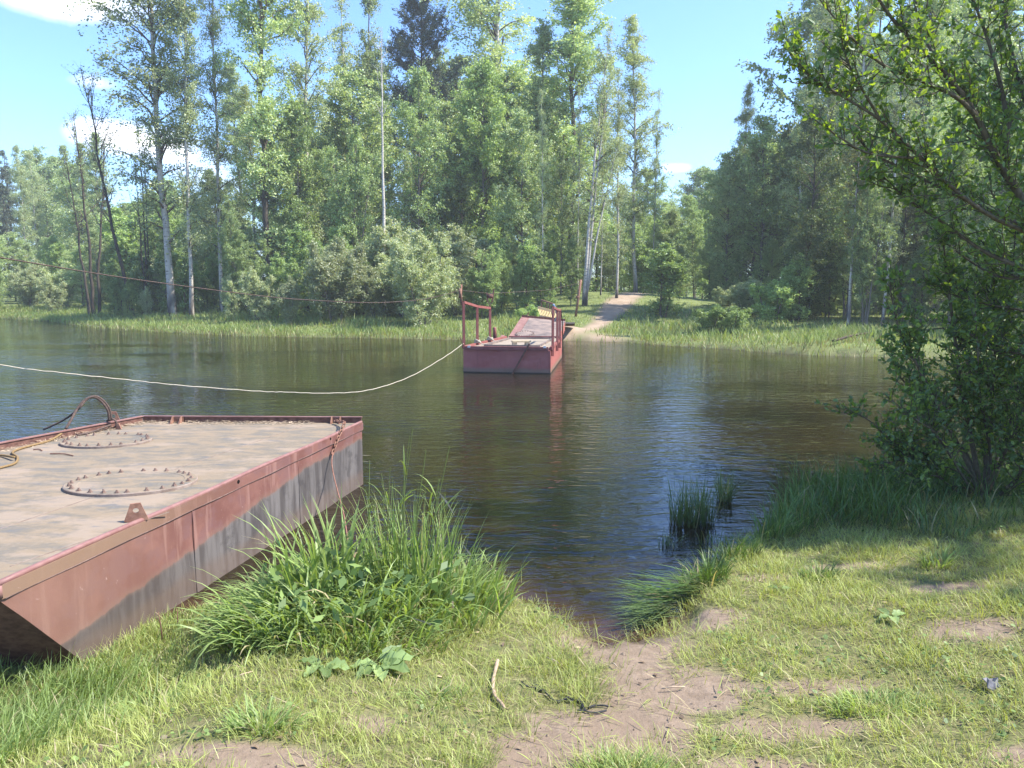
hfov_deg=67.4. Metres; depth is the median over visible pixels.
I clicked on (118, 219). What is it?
young tree
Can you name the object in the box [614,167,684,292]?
alder tree
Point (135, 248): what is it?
alder tree
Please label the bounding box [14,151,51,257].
birch tree
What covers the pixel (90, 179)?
aspen tree
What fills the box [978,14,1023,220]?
leafy tree
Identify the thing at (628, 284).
leafy tree
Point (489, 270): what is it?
alder tree
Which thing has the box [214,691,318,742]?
grass clump
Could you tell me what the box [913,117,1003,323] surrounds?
leafy tree
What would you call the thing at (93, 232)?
leafy tree
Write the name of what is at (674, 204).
leafy tree
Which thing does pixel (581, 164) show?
birch tree
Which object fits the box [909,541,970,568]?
grass clump
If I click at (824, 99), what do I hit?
birch tree
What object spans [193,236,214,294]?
alder tree
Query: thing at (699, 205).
leafy tree
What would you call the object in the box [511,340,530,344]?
plank bench
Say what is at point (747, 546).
grass clump
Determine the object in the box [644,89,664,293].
birch tree
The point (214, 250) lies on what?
young tree
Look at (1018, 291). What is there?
willow bush
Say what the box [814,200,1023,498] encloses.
willow shrub
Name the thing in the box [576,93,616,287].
aspen tree
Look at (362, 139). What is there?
leafy tree
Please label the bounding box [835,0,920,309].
aspen tree
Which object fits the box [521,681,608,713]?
black cord
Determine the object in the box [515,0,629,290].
aspen tree
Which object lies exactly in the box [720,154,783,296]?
leafy tree
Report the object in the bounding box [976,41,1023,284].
leafy tree
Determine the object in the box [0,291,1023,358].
meadow grass
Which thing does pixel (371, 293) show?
willow bush
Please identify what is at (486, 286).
young tree
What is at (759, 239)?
leafy tree
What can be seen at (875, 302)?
alder tree
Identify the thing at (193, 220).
leafy tree
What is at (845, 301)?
young tree
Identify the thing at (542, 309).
slatted bench
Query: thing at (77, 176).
aspen tree
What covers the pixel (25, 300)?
willow bush
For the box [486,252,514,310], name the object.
leafy tree
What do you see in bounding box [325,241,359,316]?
willow bush
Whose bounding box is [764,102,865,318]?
leafy tree
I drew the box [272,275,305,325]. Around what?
willow bush
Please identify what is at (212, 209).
leafy tree
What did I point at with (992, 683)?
dark scrap
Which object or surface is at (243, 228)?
leafy tree
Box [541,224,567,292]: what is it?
leafy tree
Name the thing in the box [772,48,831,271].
birch tree
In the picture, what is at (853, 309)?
young tree
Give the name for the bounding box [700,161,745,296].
leafy tree
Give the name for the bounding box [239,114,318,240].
leafy tree
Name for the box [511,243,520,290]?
alder tree
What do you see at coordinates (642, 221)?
leafy tree
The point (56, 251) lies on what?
leafy tree
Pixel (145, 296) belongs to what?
willow bush
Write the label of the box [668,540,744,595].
grass clump
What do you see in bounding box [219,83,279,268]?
birch tree
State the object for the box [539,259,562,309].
leafy tree
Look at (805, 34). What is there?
leafy tree
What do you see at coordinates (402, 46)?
pine tree
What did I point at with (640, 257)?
young tree
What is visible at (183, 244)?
alder tree
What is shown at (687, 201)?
leafy tree
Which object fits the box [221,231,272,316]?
alder tree
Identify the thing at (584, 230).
leafy tree
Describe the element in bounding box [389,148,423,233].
birch tree
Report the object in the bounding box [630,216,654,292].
alder tree
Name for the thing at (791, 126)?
leafy tree
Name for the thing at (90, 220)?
leafy tree
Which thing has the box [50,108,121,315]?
bare tree
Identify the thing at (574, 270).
leafy tree
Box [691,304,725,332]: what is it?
leafy bush
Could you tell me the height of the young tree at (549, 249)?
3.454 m
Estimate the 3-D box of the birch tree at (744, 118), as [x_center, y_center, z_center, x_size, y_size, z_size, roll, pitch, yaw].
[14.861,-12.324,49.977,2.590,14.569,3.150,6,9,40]
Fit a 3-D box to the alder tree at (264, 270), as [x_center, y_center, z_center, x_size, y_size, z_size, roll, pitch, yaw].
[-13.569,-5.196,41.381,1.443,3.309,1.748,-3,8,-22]
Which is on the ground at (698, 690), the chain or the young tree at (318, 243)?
the young tree at (318, 243)
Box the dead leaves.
[46,518,1023,765]
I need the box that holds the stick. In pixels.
[491,659,506,710]
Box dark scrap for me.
[981,677,1000,690]
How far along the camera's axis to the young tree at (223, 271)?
48.31 m
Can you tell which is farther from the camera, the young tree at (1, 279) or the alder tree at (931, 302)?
the young tree at (1, 279)
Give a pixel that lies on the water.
(572, 463)
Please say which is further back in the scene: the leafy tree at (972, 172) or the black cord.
the leafy tree at (972, 172)
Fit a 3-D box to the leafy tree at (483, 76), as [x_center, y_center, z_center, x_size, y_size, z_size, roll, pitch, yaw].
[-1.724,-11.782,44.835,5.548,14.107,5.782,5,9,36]
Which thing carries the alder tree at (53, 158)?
on the ground at (698, 690)
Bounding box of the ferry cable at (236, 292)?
[0,257,577,302]
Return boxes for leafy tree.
[0,234,14,302]
[1,145,65,265]
[1,231,32,301]
[9,162,69,269]
[11,242,36,267]
[29,237,63,270]
[38,236,62,271]
[44,242,76,291]
[53,194,103,299]
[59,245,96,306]
[62,238,80,297]
[76,227,113,306]
[83,200,108,299]
[101,240,127,303]
[124,200,154,220]
[130,220,180,264]
[140,173,180,195]
[140,190,174,228]
[149,202,192,300]
[166,190,186,249]
[175,168,231,235]
[179,212,208,299]
[183,174,248,257]
[237,222,250,248]
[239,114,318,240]
[243,145,344,304]
[269,99,337,297]
[300,112,391,292]
[301,63,414,257]
[326,118,402,255]
[389,47,466,240]
[391,94,504,243]
[402,52,511,229]
[435,104,528,269]
[438,56,522,300]
[439,160,481,251]
[447,59,566,294]
[462,267,479,316]
[484,73,603,285]
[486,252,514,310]
[487,106,560,292]
[527,122,614,292]
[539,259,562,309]
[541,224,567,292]
[558,239,584,291]
[559,239,585,305]
[563,251,582,292]
[566,208,600,289]
[609,222,648,292]
[618,200,650,291]
[641,219,678,293]
[645,197,687,292]
[648,207,695,294]
[666,198,690,284]
[673,165,711,291]
[673,193,698,296]
[673,243,695,295]
[677,170,721,294]
[687,208,712,298]
[691,145,756,298]
[691,240,727,299]
[699,146,750,285]
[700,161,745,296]
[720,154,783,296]
[730,138,795,280]
[735,0,882,279]
[754,121,821,286]
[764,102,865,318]
[779,190,843,283]
[832,73,930,297]
[864,170,946,318]
[881,56,999,303]
[883,178,964,317]
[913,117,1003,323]
[927,0,1023,300]
[929,138,1023,315]
[933,157,989,313]
[953,146,1023,324]
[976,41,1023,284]
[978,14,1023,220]
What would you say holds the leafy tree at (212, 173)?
on the ground at (698, 690)
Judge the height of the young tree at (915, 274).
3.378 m
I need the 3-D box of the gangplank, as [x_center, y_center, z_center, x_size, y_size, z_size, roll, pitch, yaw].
[2.070,-2.253,28.996,0.600,0.368,4.518,1,7,5]
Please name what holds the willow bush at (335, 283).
on the ground at (698, 690)
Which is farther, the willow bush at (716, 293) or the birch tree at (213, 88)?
the birch tree at (213, 88)
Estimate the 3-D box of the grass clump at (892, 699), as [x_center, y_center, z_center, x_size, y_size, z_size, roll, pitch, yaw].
[1.631,1.426,3.461,0.625,0.142,0.367,0,7,0]
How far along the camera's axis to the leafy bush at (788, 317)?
33.92 m
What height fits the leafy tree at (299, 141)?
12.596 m
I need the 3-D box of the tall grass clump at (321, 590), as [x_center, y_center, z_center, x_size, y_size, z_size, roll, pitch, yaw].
[-0.903,0.877,4.504,2.158,1.200,1.799,0,7,0]
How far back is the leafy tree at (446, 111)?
50.47 m
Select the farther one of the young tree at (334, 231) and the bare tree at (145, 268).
the bare tree at (145, 268)
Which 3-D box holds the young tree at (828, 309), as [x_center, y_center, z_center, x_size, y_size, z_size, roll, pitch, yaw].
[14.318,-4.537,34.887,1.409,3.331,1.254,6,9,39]
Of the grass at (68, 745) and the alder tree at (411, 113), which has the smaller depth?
the grass at (68, 745)
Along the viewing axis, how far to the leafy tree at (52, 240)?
65.49 m
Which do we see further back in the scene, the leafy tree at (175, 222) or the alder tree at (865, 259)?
the leafy tree at (175, 222)
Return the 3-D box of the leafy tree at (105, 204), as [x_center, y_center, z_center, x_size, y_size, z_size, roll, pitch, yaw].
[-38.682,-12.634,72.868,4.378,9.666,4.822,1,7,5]
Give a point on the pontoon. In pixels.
(107, 532)
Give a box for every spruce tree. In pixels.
[0,150,23,265]
[0,172,27,296]
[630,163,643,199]
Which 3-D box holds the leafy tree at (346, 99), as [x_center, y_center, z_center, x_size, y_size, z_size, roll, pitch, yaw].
[-9.523,-12.465,49.013,8.197,15.434,7.766,7,10,42]
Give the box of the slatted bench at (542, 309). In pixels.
[537,306,555,317]
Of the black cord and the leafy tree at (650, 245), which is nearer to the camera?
the black cord
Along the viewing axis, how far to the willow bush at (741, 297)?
35.80 m
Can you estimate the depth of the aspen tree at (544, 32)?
45.41 m
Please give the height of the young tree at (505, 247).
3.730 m
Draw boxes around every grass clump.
[85,670,208,731]
[172,428,533,672]
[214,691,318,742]
[397,674,483,712]
[567,739,684,767]
[593,593,679,633]
[596,563,708,625]
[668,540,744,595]
[690,527,774,571]
[725,510,803,548]
[789,558,848,581]
[802,680,939,721]
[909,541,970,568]
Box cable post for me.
[574,280,581,316]
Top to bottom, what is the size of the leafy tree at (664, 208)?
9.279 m
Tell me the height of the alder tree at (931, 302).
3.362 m
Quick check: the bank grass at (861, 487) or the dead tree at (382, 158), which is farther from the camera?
the dead tree at (382, 158)
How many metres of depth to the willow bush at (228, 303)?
40.59 m
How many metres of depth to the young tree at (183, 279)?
46.42 m
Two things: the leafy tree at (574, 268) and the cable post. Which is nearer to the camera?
the cable post
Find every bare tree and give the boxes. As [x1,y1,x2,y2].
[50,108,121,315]
[63,62,134,316]
[119,116,154,314]
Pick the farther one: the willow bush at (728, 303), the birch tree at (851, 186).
the willow bush at (728, 303)
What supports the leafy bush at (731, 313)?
on the ground at (698, 690)
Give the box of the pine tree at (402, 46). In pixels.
[382,0,470,233]
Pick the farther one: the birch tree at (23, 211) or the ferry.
the birch tree at (23, 211)
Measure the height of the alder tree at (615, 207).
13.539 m
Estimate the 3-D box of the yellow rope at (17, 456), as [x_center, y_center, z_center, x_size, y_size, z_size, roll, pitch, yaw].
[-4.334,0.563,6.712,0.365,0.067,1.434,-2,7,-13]
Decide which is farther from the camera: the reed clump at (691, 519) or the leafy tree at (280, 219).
the leafy tree at (280, 219)
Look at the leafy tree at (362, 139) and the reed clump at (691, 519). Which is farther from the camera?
the leafy tree at (362, 139)
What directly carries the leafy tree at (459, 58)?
on the ground at (698, 690)
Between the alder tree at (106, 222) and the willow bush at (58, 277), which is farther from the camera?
the alder tree at (106, 222)
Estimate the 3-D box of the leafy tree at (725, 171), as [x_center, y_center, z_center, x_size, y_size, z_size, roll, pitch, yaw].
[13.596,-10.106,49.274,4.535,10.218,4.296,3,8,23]
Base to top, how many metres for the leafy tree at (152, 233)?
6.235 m
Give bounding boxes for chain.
[331,419,345,454]
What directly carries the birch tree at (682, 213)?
on the ground at (698, 690)
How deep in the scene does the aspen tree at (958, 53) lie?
43.46 m
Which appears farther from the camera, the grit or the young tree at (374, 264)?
the young tree at (374, 264)
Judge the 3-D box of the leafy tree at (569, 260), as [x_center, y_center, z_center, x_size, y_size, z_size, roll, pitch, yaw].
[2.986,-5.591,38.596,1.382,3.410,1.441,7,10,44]
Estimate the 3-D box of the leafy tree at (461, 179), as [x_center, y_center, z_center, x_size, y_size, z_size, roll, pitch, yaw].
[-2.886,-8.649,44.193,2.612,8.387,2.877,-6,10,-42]
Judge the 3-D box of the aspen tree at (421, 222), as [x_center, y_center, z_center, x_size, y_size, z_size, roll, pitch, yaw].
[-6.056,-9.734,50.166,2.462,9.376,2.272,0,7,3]
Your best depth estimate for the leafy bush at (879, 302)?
37.95 m
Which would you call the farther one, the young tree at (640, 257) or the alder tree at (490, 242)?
the young tree at (640, 257)
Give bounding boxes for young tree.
[0,267,6,309]
[86,205,142,306]
[99,258,126,313]
[107,271,127,316]
[108,210,150,303]
[119,281,137,318]
[126,250,155,313]
[151,231,180,310]
[173,256,203,312]
[181,261,202,309]
[198,276,215,310]
[201,252,218,308]
[206,223,239,268]
[217,264,229,297]
[267,251,286,318]
[278,257,306,318]
[281,221,316,316]
[302,239,330,319]
[323,218,355,249]
[353,257,373,314]
[371,247,391,311]
[472,270,497,318]
[490,238,513,306]
[514,238,541,310]
[524,246,550,312]
[539,236,558,294]
[584,204,622,291]
[623,238,651,292]
[640,241,693,317]
[777,252,817,320]
[814,249,841,316]
[837,281,854,311]
[851,298,860,316]
[898,244,941,322]
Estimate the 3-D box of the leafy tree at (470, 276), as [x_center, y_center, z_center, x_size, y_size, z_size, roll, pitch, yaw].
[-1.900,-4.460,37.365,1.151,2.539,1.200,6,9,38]
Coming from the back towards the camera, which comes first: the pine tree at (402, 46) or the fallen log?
the pine tree at (402, 46)
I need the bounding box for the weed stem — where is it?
[158,612,162,638]
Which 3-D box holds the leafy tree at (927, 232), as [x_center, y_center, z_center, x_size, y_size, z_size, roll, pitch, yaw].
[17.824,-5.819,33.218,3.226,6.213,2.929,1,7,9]
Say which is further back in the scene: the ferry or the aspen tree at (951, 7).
the aspen tree at (951, 7)
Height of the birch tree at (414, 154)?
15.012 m
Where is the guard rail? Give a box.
[541,299,554,314]
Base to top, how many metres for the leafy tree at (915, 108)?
14.885 m
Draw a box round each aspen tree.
[50,144,76,246]
[62,142,97,246]
[78,131,116,245]
[201,63,258,231]
[205,0,311,310]
[251,164,281,263]
[350,0,404,256]
[362,70,417,239]
[373,112,405,240]
[399,162,433,244]
[505,17,573,294]
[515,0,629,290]
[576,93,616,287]
[818,23,858,301]
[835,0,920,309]
[879,0,970,303]
[910,0,998,308]
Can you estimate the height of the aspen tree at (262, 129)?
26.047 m
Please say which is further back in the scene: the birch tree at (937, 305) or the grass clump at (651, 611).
the birch tree at (937, 305)
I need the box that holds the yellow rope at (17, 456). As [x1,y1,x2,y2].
[0,429,65,468]
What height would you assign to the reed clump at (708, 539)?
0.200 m
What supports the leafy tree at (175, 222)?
on the ground at (698, 690)
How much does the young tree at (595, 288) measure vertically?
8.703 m
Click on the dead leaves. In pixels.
(377, 739)
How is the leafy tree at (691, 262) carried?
on the ground at (698, 690)
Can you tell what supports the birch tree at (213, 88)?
on the ground at (698, 690)
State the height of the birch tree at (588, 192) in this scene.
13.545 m
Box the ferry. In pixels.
[459,285,562,373]
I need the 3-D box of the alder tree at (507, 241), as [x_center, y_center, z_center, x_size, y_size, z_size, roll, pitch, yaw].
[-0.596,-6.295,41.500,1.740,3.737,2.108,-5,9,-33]
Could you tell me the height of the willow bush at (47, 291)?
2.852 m
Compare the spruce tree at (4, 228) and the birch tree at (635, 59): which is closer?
the birch tree at (635, 59)
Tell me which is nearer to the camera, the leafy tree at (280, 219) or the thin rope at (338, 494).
the thin rope at (338, 494)
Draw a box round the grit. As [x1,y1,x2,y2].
[171,608,1018,767]
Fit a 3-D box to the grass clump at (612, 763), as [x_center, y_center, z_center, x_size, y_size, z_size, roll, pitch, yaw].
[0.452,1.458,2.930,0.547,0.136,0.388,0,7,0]
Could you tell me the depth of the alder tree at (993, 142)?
5.76 m
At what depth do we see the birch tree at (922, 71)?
45.54 m
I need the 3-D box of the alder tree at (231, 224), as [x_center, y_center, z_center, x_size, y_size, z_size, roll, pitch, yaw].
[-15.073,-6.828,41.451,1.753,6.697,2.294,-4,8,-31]
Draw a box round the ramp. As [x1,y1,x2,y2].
[501,312,564,337]
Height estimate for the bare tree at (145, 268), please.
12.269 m
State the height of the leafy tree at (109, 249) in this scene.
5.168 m
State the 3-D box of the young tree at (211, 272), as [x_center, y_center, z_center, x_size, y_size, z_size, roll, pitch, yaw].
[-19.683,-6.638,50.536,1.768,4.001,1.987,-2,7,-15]
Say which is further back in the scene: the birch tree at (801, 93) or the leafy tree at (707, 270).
the leafy tree at (707, 270)
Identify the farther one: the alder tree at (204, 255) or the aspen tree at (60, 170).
the aspen tree at (60, 170)
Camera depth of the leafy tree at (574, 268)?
53.51 m
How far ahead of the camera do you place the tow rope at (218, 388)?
13.11 m
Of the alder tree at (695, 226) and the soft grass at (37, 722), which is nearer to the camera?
the soft grass at (37, 722)
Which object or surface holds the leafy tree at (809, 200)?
on the ground at (698, 690)
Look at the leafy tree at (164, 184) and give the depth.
86.23 m
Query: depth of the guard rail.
28.03 m
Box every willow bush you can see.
[7,264,42,307]
[9,258,51,306]
[35,260,88,307]
[35,275,67,311]
[129,255,178,312]
[137,287,153,315]
[175,282,188,311]
[219,272,247,316]
[233,266,276,320]
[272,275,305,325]
[296,235,375,322]
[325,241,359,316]
[356,263,394,320]
[363,213,428,311]
[372,238,428,317]
[379,226,463,326]
[428,222,492,307]
[442,264,472,315]
[711,287,728,306]
[719,276,767,314]
[719,285,733,305]
[1009,283,1023,313]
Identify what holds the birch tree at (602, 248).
on the ground at (698, 690)
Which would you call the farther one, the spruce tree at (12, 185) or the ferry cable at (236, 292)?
the spruce tree at (12, 185)
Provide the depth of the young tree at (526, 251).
37.51 m
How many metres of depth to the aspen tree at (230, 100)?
66.59 m
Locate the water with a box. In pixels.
[0,319,1023,646]
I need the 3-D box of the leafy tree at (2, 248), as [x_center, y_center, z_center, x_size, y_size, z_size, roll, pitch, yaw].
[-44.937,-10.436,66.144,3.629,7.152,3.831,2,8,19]
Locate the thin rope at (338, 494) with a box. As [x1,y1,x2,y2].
[331,452,347,539]
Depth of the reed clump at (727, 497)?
7.58 m
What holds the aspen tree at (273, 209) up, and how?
on the ground at (698, 690)
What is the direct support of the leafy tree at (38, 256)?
on the ground at (698, 690)
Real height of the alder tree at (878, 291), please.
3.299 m
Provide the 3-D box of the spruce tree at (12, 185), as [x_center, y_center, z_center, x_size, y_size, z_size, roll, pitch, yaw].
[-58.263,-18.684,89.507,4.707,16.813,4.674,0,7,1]
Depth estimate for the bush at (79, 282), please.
56.26 m
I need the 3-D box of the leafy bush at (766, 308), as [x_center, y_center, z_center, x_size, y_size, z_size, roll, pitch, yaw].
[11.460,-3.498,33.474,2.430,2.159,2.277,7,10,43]
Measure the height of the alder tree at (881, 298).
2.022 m
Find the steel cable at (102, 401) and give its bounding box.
[43,395,116,435]
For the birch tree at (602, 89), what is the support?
on the ground at (698, 690)
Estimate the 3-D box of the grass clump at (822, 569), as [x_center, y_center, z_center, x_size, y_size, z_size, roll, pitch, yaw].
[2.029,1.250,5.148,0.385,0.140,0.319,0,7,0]
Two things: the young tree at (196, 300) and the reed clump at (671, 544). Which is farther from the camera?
the young tree at (196, 300)
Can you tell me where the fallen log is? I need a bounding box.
[832,332,870,341]
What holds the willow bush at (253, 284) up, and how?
on the ground at (698, 690)
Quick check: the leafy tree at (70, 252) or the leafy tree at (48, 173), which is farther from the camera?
the leafy tree at (48, 173)
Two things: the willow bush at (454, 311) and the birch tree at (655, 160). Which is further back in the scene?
the birch tree at (655, 160)
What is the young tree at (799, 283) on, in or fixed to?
on the ground at (698, 690)
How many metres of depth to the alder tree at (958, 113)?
8.12 m
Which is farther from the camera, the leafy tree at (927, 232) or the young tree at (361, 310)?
the young tree at (361, 310)
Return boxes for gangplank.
[565,322,574,325]
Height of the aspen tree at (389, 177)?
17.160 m
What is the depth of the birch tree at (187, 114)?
42.24 m
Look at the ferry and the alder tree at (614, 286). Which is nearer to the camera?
the ferry
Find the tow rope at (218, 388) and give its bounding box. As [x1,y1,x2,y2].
[0,343,463,393]
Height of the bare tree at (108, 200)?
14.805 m
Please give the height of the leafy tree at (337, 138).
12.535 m
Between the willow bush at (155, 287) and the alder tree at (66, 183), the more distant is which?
the alder tree at (66, 183)
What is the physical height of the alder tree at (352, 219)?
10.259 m
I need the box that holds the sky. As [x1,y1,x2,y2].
[0,0,1023,277]
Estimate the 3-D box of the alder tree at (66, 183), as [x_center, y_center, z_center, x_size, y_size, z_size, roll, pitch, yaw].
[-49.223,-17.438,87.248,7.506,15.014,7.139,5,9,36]
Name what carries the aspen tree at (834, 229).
on the ground at (698, 690)
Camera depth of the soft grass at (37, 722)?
3.87 m
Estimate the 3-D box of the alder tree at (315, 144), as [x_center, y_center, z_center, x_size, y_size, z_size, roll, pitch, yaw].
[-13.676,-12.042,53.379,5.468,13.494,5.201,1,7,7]
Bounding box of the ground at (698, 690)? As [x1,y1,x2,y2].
[0,278,1023,767]
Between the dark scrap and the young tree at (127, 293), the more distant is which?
the young tree at (127, 293)
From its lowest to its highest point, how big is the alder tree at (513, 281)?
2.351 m
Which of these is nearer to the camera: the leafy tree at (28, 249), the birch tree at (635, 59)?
the birch tree at (635, 59)
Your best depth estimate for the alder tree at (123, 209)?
78.71 m
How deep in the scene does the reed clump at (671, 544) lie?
6.29 m
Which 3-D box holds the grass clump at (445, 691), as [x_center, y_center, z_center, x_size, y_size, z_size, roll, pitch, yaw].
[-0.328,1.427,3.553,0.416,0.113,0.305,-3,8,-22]
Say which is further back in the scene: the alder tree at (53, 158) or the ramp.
the alder tree at (53, 158)
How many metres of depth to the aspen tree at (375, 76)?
52.64 m
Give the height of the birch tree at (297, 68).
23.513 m
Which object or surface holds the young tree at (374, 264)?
on the ground at (698, 690)
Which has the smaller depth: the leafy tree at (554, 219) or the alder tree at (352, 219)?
the alder tree at (352, 219)
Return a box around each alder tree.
[12,155,72,235]
[47,162,115,257]
[96,208,122,272]
[116,202,127,214]
[121,229,154,272]
[169,214,206,285]
[175,227,207,278]
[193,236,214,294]
[214,194,248,298]
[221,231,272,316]
[242,227,265,297]
[254,257,270,310]
[276,119,344,226]
[317,124,388,311]
[383,65,457,244]
[472,242,507,317]
[475,238,497,281]
[487,232,518,291]
[507,265,525,309]
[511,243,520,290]
[544,144,578,293]
[595,229,624,291]
[603,183,647,289]
[606,188,631,290]
[606,241,626,291]
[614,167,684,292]
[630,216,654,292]
[680,207,706,297]
[718,114,794,284]
[722,143,796,284]
[774,0,1023,377]
[816,165,884,318]
[831,133,921,313]
[836,166,899,327]
[842,244,886,321]
[879,278,896,312]
[917,89,1017,309]
[926,259,942,312]
[927,69,1023,326]
[986,188,1023,318]
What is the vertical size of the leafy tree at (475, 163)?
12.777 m
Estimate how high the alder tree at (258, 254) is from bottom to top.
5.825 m
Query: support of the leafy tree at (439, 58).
on the ground at (698, 690)
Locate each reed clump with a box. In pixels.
[653,464,741,528]
[657,529,685,548]
[696,526,732,544]
[704,465,746,502]
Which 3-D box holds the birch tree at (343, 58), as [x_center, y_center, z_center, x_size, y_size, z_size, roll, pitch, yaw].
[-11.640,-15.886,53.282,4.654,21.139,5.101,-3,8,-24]
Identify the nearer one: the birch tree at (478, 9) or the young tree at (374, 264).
the young tree at (374, 264)
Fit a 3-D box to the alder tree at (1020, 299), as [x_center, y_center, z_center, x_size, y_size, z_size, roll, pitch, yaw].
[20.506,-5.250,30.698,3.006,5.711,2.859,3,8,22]
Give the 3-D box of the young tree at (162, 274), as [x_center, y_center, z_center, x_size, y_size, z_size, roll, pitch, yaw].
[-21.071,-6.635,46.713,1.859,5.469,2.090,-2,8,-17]
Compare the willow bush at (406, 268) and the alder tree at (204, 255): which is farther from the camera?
the alder tree at (204, 255)
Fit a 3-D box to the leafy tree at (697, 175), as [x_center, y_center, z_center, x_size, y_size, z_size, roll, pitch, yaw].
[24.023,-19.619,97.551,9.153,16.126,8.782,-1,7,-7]
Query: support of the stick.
on the ground at (698, 690)
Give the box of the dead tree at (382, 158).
[373,28,391,313]
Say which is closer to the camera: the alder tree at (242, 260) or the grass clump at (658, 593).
the grass clump at (658, 593)
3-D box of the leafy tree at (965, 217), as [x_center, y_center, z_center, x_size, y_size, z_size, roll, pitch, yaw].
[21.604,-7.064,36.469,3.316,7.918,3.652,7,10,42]
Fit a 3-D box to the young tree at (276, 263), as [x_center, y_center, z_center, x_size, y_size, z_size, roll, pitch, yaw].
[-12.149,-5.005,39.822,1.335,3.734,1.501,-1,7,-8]
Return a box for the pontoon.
[0,411,362,665]
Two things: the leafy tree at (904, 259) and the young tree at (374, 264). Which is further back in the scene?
the young tree at (374, 264)
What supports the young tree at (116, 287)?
on the ground at (698, 690)
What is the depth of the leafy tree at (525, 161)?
41.59 m
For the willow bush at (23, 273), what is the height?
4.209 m
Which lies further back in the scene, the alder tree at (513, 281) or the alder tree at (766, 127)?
the alder tree at (766, 127)
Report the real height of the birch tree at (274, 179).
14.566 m
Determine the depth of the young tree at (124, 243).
54.86 m
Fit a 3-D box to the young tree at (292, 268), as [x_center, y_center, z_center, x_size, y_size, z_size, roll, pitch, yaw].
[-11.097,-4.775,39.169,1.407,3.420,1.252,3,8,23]
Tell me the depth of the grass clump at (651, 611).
4.79 m
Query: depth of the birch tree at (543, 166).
37.94 m
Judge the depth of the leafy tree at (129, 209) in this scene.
69.97 m
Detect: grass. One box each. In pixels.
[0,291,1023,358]
[0,489,1023,767]
[0,574,283,767]
[741,446,1023,545]
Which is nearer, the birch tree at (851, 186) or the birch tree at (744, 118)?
the birch tree at (851, 186)
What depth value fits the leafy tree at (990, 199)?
26.23 m
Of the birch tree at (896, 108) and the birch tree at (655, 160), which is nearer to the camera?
the birch tree at (896, 108)
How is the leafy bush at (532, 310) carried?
on the ground at (698, 690)
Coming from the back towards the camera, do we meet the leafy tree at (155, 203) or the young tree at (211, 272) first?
the leafy tree at (155, 203)
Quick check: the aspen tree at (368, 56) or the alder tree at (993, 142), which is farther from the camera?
the aspen tree at (368, 56)
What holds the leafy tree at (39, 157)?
on the ground at (698, 690)
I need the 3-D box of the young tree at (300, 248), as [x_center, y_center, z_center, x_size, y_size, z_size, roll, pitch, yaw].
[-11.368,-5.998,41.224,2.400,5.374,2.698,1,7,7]
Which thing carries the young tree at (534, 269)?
on the ground at (698, 690)
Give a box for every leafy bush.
[514,304,540,319]
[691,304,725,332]
[718,305,752,334]
[747,279,801,321]
[764,286,805,319]
[800,292,819,316]
[805,286,846,314]
[869,286,903,313]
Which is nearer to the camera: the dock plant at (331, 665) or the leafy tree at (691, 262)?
the dock plant at (331, 665)
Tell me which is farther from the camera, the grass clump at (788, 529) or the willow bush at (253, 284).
the willow bush at (253, 284)
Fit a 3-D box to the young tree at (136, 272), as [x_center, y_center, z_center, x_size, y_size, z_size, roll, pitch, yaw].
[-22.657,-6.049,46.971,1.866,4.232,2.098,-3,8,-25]
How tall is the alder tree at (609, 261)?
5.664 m
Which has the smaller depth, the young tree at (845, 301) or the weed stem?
the weed stem
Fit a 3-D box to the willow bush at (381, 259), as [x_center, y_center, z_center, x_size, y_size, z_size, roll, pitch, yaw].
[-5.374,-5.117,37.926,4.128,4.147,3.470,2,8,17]
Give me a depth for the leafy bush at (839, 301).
36.34 m
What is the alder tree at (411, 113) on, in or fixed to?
on the ground at (698, 690)
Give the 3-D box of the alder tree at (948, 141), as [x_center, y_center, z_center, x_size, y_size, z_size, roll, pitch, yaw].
[25.172,-10.304,43.300,5.502,12.490,5.233,4,8,28]
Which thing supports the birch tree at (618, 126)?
on the ground at (698, 690)
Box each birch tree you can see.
[1,143,40,262]
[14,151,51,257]
[63,0,225,316]
[152,0,218,315]
[181,0,247,311]
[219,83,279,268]
[257,118,284,252]
[265,0,343,311]
[316,0,366,163]
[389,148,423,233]
[391,139,434,243]
[419,0,576,237]
[533,89,554,296]
[568,21,629,305]
[569,88,587,294]
[579,155,606,270]
[595,105,609,294]
[598,14,681,292]
[598,68,636,297]
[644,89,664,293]
[674,194,688,246]
[719,77,758,279]
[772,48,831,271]
[789,0,862,279]
[794,0,861,254]
[819,0,904,313]
[834,111,881,324]
[862,0,928,326]
[883,66,924,255]
[903,15,968,307]
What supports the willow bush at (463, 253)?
on the ground at (698, 690)
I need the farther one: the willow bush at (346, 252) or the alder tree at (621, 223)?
the alder tree at (621, 223)
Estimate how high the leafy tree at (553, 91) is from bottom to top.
16.410 m
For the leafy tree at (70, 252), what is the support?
on the ground at (698, 690)
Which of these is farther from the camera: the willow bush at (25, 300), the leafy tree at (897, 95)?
the willow bush at (25, 300)
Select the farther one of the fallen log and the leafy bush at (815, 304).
the leafy bush at (815, 304)
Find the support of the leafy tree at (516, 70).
on the ground at (698, 690)
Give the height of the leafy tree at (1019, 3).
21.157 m
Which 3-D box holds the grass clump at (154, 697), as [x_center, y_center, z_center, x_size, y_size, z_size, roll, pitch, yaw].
[-1.734,1.516,3.626,0.684,0.225,0.496,0,7,0]
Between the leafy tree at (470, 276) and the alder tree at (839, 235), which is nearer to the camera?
the alder tree at (839, 235)
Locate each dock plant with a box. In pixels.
[298,655,350,679]
[350,645,415,680]
[767,585,790,589]
[876,608,904,625]

